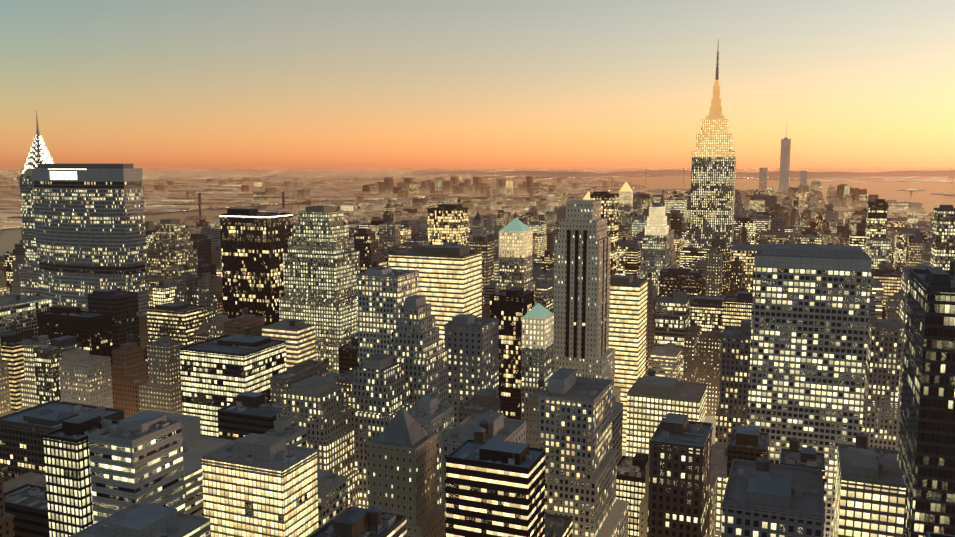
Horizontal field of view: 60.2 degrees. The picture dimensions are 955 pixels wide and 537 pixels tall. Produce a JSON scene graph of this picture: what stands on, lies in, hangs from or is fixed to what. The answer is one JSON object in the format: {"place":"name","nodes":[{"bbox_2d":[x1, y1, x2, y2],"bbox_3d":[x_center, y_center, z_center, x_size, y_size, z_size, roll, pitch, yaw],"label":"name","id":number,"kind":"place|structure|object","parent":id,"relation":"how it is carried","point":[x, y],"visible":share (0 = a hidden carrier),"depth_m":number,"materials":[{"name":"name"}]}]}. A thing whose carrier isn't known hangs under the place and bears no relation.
{"place":"outdoors","nodes":[
{"label":"outdoors","id":0,"kind":"place"},
{"bbox_2d":[18,110,631,317],"bbox_3d":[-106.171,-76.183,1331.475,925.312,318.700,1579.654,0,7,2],"label":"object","id":1,"kind":"object","parent":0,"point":[39,154],"visible":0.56,"depth_m":850.49,"materials":[{"name":"beige"}]},
{"bbox_2d":[0,167,954,229],"bbox_3d":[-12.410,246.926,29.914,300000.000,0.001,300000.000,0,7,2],"label":"ground","id":2,"kind":"structure","parent":0,"point":[236,173],"depth_m":30991.45,"materials":[{"name":"brown"}]},
{"bbox_2d":[146,168,690,211],"bbox_3d":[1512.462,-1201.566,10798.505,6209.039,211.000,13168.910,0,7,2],"label":"bridges","id":3,"kind":"structure","parent":2,"relation":"on","point":[283,201],"depth_m":4925.02,"materials":[{"name":"beige metal"}]},
{"bbox_2d":[0,181,954,536],"bbox_3d":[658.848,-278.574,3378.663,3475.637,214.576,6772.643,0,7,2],"label":"city buildings","id":4,"kind":"structure","parent":2,"relation":"on","point":[262,475],"depth_m":637.35,"materials":[{"name":"grey concrete"}]},
{"bbox_2d":[0,176,954,229],"bbox_3d":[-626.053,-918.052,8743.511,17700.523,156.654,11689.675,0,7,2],"label":"boroughs","id":5,"kind":"object","parent":2,"relation":"on","point":[246,189],"visible":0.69,"depth_m":7393.53,"materials":[{"name":"brown"}]},
{"bbox_2d":[0,39,954,536],"bbox_3d":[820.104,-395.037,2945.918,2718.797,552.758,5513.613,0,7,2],"label":"skyscrapers","id":6,"kind":"structure","parent":2,"relation":"on","point":[436,349],"depth_m":527.79,"materials":[{"name":"grey concrete"}]},
{"bbox_2d":[412,170,954,177],"bbox_3d":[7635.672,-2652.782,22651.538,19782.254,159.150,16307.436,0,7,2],"label":"hills","id":7,"kind":"structure","parent":2,"relation":"on","point":[796,174],"depth_m":20731.40,"materials":[{"name":"brown"}]},
{"bbox_2d":[0,170,954,255],"bbox_3d":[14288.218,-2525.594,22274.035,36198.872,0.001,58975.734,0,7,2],"label":"water","id":8,"kind":"structure","parent":0,"point":[10,239],"depth_m":8369.98,"materials":[{"name":"orange liquid"}]},
{"bbox_2d":[647,183,954,194],"bbox_3d":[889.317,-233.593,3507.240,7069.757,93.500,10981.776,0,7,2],"label":"islands","id":9,"kind":"object","parent":8,"relation":"in","point":[685,190],"visible":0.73,"depth_m":8287.52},
{"bbox_2d":[0,0,954,166],"label":"sky","id":10,"kind":"structure","parent":0,"point":[139,83],"materials":[{"name":"orange"}]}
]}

